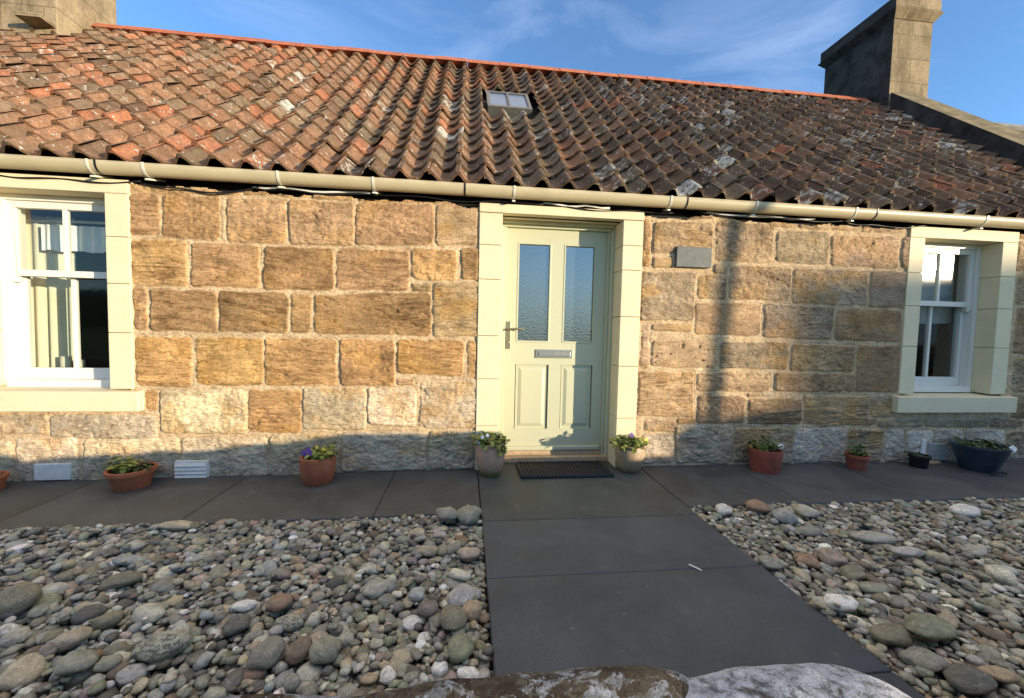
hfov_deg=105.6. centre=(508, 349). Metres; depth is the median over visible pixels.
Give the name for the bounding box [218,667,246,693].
cobble
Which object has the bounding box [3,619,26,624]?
cobble
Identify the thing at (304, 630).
cobble
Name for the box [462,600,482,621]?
cobble
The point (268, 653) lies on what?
cobble
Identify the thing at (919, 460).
potted plant
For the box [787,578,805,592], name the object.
cobble
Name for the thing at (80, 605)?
cobble
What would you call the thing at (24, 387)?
window
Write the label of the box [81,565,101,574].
cobble
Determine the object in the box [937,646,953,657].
cobble
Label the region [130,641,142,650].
cobble
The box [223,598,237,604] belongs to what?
cobble
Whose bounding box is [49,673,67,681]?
cobble
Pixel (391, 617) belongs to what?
cobble
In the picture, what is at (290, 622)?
cobble
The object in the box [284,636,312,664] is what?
cobble
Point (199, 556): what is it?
cobble
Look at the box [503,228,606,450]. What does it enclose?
door
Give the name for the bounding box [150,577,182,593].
cobble
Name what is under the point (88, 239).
valance
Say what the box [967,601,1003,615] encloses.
cobble
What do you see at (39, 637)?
cobble
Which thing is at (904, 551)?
cobble
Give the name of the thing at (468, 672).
cobble
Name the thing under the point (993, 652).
cobble
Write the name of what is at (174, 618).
cobble
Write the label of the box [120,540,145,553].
cobble
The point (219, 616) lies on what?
cobble
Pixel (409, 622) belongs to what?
cobble
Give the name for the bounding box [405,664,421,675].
cobble
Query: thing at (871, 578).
cobble
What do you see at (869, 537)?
cobble
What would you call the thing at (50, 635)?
cobble
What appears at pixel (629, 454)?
potted plant
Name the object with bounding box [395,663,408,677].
cobble
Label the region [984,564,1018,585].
cobble
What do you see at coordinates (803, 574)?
cobble
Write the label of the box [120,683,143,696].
cobble
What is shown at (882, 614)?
cobble
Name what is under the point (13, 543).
cobble
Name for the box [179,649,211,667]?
cobble
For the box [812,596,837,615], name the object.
cobble
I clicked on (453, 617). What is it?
cobble
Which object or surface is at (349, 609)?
cobble
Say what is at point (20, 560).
cobble
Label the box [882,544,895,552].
cobble
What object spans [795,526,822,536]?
cobble
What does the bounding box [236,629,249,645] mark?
cobble
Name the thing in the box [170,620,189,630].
cobble
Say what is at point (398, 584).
cobble
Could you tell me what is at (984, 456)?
potted plant
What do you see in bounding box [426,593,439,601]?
cobble
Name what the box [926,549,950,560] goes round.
cobble
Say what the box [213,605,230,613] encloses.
cobble
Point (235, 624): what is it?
cobble
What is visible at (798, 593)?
cobble
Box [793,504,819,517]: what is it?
cobble
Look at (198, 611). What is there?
cobble
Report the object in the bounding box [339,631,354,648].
cobble
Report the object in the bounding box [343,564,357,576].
cobble
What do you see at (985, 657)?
cobble
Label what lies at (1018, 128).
neighbour house
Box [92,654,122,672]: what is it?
cobble
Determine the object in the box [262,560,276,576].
cobble
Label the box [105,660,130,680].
cobble
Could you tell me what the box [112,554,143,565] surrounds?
cobble
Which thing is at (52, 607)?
cobble
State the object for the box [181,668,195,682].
cobble
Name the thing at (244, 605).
cobble
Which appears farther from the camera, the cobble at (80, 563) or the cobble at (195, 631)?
the cobble at (80, 563)
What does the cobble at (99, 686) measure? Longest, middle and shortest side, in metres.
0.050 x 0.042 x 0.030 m
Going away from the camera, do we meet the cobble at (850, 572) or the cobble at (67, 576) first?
the cobble at (67, 576)
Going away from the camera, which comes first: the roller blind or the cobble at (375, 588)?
the cobble at (375, 588)
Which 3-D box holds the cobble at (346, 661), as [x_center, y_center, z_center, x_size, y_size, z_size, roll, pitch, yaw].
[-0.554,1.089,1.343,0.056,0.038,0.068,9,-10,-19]
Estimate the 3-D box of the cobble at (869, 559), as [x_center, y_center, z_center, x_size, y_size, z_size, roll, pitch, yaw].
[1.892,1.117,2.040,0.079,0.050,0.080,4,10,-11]
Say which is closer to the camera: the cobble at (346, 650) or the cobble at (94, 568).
the cobble at (346, 650)
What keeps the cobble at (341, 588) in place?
on the pebbles
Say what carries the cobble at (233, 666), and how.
on the pebbles
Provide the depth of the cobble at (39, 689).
1.23 m
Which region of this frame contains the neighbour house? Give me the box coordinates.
[994,122,1023,133]
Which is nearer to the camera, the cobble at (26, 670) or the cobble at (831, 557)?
the cobble at (26, 670)
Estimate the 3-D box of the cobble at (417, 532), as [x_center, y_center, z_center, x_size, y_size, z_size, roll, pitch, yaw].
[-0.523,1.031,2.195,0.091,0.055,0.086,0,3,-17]
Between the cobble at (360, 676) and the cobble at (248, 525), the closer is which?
the cobble at (360, 676)
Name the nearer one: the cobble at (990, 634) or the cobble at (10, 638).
the cobble at (10, 638)
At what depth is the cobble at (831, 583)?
1.82 m
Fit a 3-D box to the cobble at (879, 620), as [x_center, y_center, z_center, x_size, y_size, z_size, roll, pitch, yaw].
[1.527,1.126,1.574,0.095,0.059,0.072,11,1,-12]
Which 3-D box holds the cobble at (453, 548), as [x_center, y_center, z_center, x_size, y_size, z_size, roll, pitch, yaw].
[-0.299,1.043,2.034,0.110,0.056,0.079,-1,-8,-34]
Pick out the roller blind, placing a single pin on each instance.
(941, 315)
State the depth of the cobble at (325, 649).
1.34 m
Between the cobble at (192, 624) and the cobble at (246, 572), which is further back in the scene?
the cobble at (246, 572)
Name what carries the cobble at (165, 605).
on the pebbles
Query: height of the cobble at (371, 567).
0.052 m
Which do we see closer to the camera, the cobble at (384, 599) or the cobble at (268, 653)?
the cobble at (268, 653)
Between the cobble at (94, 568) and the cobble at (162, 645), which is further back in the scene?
the cobble at (94, 568)
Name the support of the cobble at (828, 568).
on the pebbles
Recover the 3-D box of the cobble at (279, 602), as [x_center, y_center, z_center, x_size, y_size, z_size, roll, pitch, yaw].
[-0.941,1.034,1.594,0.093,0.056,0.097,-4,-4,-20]
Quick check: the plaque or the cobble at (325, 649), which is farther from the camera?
the plaque
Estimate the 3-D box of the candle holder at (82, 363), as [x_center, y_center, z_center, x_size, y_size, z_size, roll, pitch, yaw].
[-3.511,0.149,3.178,0.068,0.135,0.068,1,3,-6]
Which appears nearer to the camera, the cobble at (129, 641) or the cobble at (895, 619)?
the cobble at (129, 641)
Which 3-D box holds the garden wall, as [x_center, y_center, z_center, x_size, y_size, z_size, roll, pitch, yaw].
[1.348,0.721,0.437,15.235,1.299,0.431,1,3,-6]
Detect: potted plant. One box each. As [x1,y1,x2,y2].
[0,470,9,489]
[101,455,157,491]
[299,443,337,486]
[470,432,509,477]
[608,433,650,473]
[748,435,783,474]
[844,441,870,470]
[904,450,935,468]
[946,436,1016,473]
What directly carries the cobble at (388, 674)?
on the pebbles
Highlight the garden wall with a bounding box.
[212,663,911,697]
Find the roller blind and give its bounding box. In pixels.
[919,254,955,323]
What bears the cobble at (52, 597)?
on the pebbles
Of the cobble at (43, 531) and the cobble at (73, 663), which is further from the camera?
the cobble at (43, 531)
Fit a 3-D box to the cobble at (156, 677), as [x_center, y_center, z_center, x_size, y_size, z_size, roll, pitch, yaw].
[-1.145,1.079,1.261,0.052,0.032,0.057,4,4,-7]
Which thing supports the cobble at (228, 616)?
on the pebbles
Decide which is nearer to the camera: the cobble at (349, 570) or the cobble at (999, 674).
the cobble at (999, 674)
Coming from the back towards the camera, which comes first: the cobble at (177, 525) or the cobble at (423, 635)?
the cobble at (177, 525)
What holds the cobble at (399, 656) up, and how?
on the pebbles
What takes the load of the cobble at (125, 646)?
on the pebbles
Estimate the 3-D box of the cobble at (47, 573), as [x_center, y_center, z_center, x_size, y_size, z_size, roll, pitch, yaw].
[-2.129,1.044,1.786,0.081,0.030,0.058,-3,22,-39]
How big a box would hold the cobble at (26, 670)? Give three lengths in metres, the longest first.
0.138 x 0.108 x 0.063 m
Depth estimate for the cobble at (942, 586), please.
1.82 m
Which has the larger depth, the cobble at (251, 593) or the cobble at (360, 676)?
the cobble at (251, 593)
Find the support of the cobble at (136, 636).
on the pebbles
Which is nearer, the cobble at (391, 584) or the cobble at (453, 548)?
the cobble at (391, 584)
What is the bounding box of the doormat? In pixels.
[515,460,613,478]
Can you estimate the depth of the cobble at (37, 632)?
1.45 m
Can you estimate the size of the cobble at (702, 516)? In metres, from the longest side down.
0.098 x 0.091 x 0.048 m
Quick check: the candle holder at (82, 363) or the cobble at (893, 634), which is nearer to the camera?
the cobble at (893, 634)
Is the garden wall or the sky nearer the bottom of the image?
the garden wall
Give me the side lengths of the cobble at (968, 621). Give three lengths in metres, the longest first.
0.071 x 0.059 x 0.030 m
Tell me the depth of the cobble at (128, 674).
1.27 m
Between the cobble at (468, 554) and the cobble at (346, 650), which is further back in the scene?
the cobble at (468, 554)
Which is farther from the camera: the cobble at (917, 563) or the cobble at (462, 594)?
the cobble at (917, 563)
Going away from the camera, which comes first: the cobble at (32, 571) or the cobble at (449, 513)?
the cobble at (32, 571)
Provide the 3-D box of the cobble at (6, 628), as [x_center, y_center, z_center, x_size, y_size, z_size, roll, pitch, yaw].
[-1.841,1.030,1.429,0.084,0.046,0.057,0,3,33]
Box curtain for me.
[26,216,75,366]
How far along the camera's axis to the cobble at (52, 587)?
1.64 m
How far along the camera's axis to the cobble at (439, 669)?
1.31 m
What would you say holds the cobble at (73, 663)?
on the pebbles
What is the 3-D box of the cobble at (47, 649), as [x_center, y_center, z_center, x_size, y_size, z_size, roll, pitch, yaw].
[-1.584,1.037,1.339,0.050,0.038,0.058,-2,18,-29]
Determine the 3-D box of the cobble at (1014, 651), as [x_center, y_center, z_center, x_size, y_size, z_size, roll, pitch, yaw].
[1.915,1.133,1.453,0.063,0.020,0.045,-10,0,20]
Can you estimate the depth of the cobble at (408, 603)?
1.63 m
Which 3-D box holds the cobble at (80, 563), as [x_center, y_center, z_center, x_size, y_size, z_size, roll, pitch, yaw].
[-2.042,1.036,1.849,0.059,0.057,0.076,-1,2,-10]
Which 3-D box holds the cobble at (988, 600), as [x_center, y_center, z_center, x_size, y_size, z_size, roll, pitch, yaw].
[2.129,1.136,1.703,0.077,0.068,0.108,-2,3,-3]
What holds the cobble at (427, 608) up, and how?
on the pebbles
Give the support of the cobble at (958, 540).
on the pebbles
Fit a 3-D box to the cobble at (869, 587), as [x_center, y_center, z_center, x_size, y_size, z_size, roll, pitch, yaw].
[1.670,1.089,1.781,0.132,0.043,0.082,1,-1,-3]
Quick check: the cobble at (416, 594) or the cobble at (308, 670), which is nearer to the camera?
the cobble at (308, 670)
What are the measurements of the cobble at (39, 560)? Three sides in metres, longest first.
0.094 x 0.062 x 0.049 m
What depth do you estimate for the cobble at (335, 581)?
1.75 m
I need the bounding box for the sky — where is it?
[116,0,1023,124]
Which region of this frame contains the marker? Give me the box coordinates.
[920,439,925,453]
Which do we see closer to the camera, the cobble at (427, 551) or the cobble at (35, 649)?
the cobble at (35, 649)
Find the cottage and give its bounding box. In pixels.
[0,0,1023,481]
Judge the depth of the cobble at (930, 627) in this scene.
1.49 m
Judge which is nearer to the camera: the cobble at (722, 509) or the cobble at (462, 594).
the cobble at (462, 594)
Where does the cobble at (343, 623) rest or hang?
on the pebbles
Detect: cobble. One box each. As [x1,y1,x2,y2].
[0,581,41,615]
[0,623,19,637]
[0,627,32,647]
[0,643,24,657]
[0,652,49,691]
[0,665,8,674]
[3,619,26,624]
[4,541,27,547]
[13,557,35,567]
[20,527,43,537]
[21,569,44,575]
[26,602,49,618]
[27,644,44,653]
[28,592,61,610]
[30,682,54,694]
[31,629,45,635]
[33,558,43,565]
[36,528,47,535]
[36,631,49,644]
[38,642,58,656]
[40,628,63,644]
[42,571,57,577]
[42,582,68,595]
[43,577,54,585]
[43,602,58,615]
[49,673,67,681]
[51,626,92,652]
[53,649,98,675]
[54,568,80,582]
[57,607,72,624]
[59,597,68,605]
[62,581,78,598]
[70,604,106,624]
[72,560,87,568]
[72,601,92,609]
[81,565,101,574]
[83,673,105,687]
[87,680,106,695]
[88,601,104,604]
[90,610,123,630]
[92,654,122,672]
[97,570,142,591]
[97,629,123,644]
[102,641,131,656]
[105,592,118,603]
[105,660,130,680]
[107,651,131,672]
[109,639,134,645]
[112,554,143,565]
[115,598,135,609]
[115,663,147,684]
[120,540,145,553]
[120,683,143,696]
[125,536,146,543]
[128,631,145,641]
[130,603,165,623]
[130,629,193,662]
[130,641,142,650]
[144,673,164,692]
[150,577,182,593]
[151,555,167,566]
[154,563,180,579]
[157,520,191,531]
[158,603,169,609]
[169,613,185,624]
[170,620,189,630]
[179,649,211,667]
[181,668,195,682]
[186,620,196,626]
[190,550,215,561]
[190,626,201,635]
[193,651,214,671]
[194,675,208,690]
[195,608,207,622]
[200,535,210,547]
[207,674,224,687]
[209,564,226,580]
[209,610,226,623]
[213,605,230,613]
[213,640,227,653]
[218,613,233,623]
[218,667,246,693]
[222,613,250,636]
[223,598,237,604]
[225,655,241,670]
[228,583,245,596]
[231,599,257,611]
[235,523,251,536]
[236,570,253,578]
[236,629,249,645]
[241,679,255,690]
[244,589,261,599]
[245,679,265,693]
[246,635,285,669]
[251,634,269,643]
[260,526,273,535]
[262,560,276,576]
[265,593,292,612]
[267,566,287,581]
[276,613,303,631]
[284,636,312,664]
[292,608,304,614]
[296,661,322,680]
[299,626,314,634]
[304,611,322,626]
[308,564,322,576]
[309,635,342,663]
[310,631,328,641]
[312,624,326,633]
[327,575,343,588]
[330,620,349,636]
[331,585,348,597]
[334,526,345,536]
[337,645,359,668]
[339,604,353,617]
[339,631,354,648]
[340,657,353,672]
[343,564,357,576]
[357,672,370,681]
[360,562,377,575]
[361,577,387,599]
[361,673,376,685]
[369,638,383,649]
[378,593,396,609]
[379,665,395,684]
[382,613,395,624]
[384,578,395,592]
[387,645,394,651]
[389,648,411,670]
[395,580,401,590]
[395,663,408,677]
[402,596,414,608]
[402,615,421,630]
[405,643,414,651]
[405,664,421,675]
[408,528,424,538]
[408,587,424,601]
[414,545,437,556]
[416,631,429,641]
[417,599,438,617]
[418,581,431,593]
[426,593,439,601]
[428,613,440,627]
[431,661,447,676]
[435,506,457,520]
[440,605,466,630]
[444,577,462,591]
[445,542,460,554]
[445,666,457,677]
[446,583,480,606]
[447,633,473,663]
[448,568,471,581]
[456,505,481,524]
[457,547,480,561]
[457,666,478,677]
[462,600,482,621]
[697,513,710,522]
[715,503,732,515]
[745,499,769,512]
[758,555,783,569]
[771,507,798,525]
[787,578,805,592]
[790,588,801,596]
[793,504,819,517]
[793,553,820,569]
[793,568,811,585]
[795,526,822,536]
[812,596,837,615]
[817,547,847,566]
[818,537,832,545]
[819,562,833,574]
[823,579,841,589]
[824,593,858,611]
[834,587,845,594]
[839,565,866,580]
[841,538,855,542]
[847,615,868,628]
[850,531,897,543]
[857,581,890,593]
[863,556,877,564]
[864,573,888,586]
[865,644,886,659]
[868,623,911,646]
[874,617,890,623]
[875,610,887,619]
[879,603,892,614]
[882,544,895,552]
[887,615,904,624]
[890,546,925,556]
[891,594,910,608]
[898,646,947,672]
[899,593,916,603]
[902,587,917,592]
[903,613,958,641]
[911,558,931,573]
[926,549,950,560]
[935,584,957,598]
[936,609,960,629]
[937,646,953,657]
[943,663,998,695]
[947,503,980,517]
[948,537,971,544]
[954,610,970,624]
[959,544,986,558]
[961,617,977,630]
[964,661,977,667]
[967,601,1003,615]
[973,624,1013,643]
[975,575,997,583]
[975,583,999,592]
[976,651,993,664]
[976,665,1020,682]
[978,644,1004,662]
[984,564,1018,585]
[984,599,1005,609]
[986,596,1005,603]
[993,559,1014,568]
[1002,609,1022,624]
[1009,648,1023,655]
[1012,632,1023,640]
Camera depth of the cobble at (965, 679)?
1.28 m
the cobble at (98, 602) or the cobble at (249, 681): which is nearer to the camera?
the cobble at (249, 681)
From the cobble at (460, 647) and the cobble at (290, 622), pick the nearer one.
the cobble at (460, 647)
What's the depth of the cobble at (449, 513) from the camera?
2.29 m
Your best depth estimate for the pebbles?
1.79 m
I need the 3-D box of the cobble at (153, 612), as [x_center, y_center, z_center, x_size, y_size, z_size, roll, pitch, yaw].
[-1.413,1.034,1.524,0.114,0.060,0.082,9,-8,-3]
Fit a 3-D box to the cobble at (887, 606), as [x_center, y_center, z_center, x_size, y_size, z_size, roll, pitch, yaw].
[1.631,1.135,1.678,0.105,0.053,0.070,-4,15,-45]
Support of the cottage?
on the ground
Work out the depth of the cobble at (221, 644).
1.41 m
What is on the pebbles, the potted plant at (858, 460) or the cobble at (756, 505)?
the cobble at (756, 505)
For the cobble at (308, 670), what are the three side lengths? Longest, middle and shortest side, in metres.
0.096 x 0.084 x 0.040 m
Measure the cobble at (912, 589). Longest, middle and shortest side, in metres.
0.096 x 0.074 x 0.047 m
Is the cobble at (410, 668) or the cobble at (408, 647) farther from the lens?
the cobble at (408, 647)
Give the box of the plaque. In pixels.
[675,246,711,267]
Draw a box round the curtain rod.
[26,218,104,224]
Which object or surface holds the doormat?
on the path
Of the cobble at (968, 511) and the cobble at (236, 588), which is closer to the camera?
the cobble at (236, 588)
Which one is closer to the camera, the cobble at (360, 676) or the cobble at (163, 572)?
the cobble at (360, 676)
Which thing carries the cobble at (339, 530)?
on the pebbles
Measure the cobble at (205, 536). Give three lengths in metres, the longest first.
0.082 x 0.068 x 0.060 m
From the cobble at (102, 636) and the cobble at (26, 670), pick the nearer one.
the cobble at (26, 670)
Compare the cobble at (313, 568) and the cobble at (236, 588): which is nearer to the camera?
the cobble at (236, 588)
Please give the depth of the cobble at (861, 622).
1.54 m
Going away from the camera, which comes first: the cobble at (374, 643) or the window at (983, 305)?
the cobble at (374, 643)
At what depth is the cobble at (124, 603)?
1.60 m
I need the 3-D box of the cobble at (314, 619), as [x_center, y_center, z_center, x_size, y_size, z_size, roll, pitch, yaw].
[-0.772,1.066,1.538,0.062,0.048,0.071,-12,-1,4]
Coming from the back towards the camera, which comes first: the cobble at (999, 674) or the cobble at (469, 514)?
the cobble at (469, 514)
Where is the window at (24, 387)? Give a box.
[0,173,143,411]
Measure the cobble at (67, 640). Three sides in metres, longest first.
0.108 x 0.105 x 0.056 m
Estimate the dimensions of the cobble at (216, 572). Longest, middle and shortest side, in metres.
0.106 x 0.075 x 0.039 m
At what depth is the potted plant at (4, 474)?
2.71 m
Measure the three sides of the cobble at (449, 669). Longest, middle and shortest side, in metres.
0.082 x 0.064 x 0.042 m
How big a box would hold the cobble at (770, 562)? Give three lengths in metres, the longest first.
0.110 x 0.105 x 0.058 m
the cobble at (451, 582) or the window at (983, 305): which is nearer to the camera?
the cobble at (451, 582)
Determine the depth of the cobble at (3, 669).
1.28 m
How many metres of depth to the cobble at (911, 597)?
1.74 m
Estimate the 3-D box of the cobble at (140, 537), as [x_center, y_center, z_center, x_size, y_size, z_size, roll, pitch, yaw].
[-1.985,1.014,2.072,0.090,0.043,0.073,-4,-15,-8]
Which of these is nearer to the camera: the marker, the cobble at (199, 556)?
the cobble at (199, 556)
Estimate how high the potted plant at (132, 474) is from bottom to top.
0.221 m
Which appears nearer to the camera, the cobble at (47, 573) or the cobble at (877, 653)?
the cobble at (877, 653)
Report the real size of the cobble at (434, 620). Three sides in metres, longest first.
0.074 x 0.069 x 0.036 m
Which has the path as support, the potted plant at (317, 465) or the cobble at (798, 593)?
the potted plant at (317, 465)
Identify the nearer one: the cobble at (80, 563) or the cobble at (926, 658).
the cobble at (926, 658)
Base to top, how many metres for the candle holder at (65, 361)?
0.165 m
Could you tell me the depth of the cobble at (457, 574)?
1.79 m
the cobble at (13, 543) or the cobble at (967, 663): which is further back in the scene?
the cobble at (13, 543)
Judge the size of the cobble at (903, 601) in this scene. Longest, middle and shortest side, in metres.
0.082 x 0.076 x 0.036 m
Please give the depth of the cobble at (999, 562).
2.02 m
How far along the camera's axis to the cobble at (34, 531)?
2.10 m
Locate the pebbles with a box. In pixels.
[0,497,1023,697]
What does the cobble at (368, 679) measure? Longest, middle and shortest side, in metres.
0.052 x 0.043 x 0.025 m
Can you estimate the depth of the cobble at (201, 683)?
1.23 m
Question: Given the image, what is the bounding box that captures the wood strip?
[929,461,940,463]
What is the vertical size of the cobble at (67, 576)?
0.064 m
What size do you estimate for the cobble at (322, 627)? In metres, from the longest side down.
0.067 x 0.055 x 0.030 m
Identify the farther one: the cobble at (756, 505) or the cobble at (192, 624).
the cobble at (756, 505)
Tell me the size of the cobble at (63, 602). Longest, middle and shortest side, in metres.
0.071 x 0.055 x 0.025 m
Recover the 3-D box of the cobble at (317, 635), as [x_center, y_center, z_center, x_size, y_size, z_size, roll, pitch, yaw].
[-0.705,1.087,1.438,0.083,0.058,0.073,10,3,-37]
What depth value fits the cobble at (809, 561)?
1.97 m
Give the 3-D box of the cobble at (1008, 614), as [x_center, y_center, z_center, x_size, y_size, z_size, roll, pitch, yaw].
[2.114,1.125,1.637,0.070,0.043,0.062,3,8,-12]
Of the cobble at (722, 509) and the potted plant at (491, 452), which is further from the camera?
the potted plant at (491, 452)
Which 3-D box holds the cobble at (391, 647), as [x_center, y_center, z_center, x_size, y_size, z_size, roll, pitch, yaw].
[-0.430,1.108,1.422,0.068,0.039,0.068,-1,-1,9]
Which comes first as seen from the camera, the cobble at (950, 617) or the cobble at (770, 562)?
the cobble at (950, 617)
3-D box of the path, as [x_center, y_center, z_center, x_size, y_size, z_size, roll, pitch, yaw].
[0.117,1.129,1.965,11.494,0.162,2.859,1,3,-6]
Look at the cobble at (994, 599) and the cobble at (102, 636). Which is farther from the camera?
the cobble at (994, 599)
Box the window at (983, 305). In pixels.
[891,226,1019,412]
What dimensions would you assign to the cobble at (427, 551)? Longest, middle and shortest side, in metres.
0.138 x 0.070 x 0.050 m
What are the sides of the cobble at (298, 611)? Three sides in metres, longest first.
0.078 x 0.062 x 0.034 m
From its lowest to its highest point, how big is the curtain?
1.386 m
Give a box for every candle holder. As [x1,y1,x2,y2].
[60,356,72,366]
[73,360,84,366]
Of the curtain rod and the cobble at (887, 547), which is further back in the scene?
the curtain rod
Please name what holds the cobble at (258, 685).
on the pebbles
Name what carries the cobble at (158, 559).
on the pebbles
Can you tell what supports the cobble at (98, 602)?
on the pebbles
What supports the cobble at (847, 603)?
on the pebbles
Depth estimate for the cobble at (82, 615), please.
1.51 m
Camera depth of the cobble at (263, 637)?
1.43 m
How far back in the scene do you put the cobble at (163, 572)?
1.79 m
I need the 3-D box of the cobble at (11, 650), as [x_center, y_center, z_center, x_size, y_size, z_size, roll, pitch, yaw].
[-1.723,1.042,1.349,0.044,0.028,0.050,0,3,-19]
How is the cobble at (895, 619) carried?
on the pebbles
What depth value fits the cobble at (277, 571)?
1.80 m
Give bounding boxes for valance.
[41,224,107,252]
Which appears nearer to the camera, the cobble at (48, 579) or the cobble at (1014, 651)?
the cobble at (1014, 651)
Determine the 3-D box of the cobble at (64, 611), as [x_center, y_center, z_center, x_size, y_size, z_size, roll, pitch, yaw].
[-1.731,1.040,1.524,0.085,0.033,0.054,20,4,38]
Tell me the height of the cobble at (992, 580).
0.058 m
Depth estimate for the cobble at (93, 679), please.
1.24 m
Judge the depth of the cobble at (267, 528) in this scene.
2.18 m
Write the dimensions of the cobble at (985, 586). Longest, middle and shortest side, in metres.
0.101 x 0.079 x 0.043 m
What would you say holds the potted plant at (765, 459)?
on the path
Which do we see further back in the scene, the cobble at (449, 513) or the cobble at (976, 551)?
the cobble at (449, 513)
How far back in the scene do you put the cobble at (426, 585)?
1.73 m
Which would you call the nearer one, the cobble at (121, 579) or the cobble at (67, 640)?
the cobble at (67, 640)
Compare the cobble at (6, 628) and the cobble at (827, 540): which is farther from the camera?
the cobble at (827, 540)
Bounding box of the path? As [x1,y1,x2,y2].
[0,459,1023,697]
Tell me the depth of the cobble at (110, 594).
1.65 m
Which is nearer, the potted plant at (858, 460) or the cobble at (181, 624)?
the cobble at (181, 624)
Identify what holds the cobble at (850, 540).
on the pebbles
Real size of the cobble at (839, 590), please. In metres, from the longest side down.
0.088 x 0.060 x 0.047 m
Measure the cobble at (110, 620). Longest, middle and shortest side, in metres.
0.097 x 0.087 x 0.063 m
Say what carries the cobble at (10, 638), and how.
on the pebbles
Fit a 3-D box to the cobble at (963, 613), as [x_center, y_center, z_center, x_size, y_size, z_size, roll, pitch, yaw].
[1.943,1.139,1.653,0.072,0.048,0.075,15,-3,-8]
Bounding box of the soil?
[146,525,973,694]
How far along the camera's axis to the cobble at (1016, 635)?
1.52 m
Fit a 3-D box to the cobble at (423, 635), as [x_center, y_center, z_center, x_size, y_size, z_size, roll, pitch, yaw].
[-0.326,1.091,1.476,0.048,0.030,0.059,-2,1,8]
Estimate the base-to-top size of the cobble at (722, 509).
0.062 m
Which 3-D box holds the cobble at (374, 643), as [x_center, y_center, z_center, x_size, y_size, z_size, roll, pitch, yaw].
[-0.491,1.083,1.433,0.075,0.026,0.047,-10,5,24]
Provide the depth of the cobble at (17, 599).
1.54 m
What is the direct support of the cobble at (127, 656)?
on the pebbles
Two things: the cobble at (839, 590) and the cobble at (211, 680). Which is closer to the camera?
the cobble at (211, 680)
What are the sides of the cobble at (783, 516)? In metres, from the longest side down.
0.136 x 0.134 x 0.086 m
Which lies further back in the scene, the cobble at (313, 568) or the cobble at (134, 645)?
the cobble at (313, 568)
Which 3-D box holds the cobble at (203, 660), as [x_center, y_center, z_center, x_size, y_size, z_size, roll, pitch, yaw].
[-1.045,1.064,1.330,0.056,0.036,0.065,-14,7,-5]
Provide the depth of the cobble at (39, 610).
1.52 m
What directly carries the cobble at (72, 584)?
on the pebbles

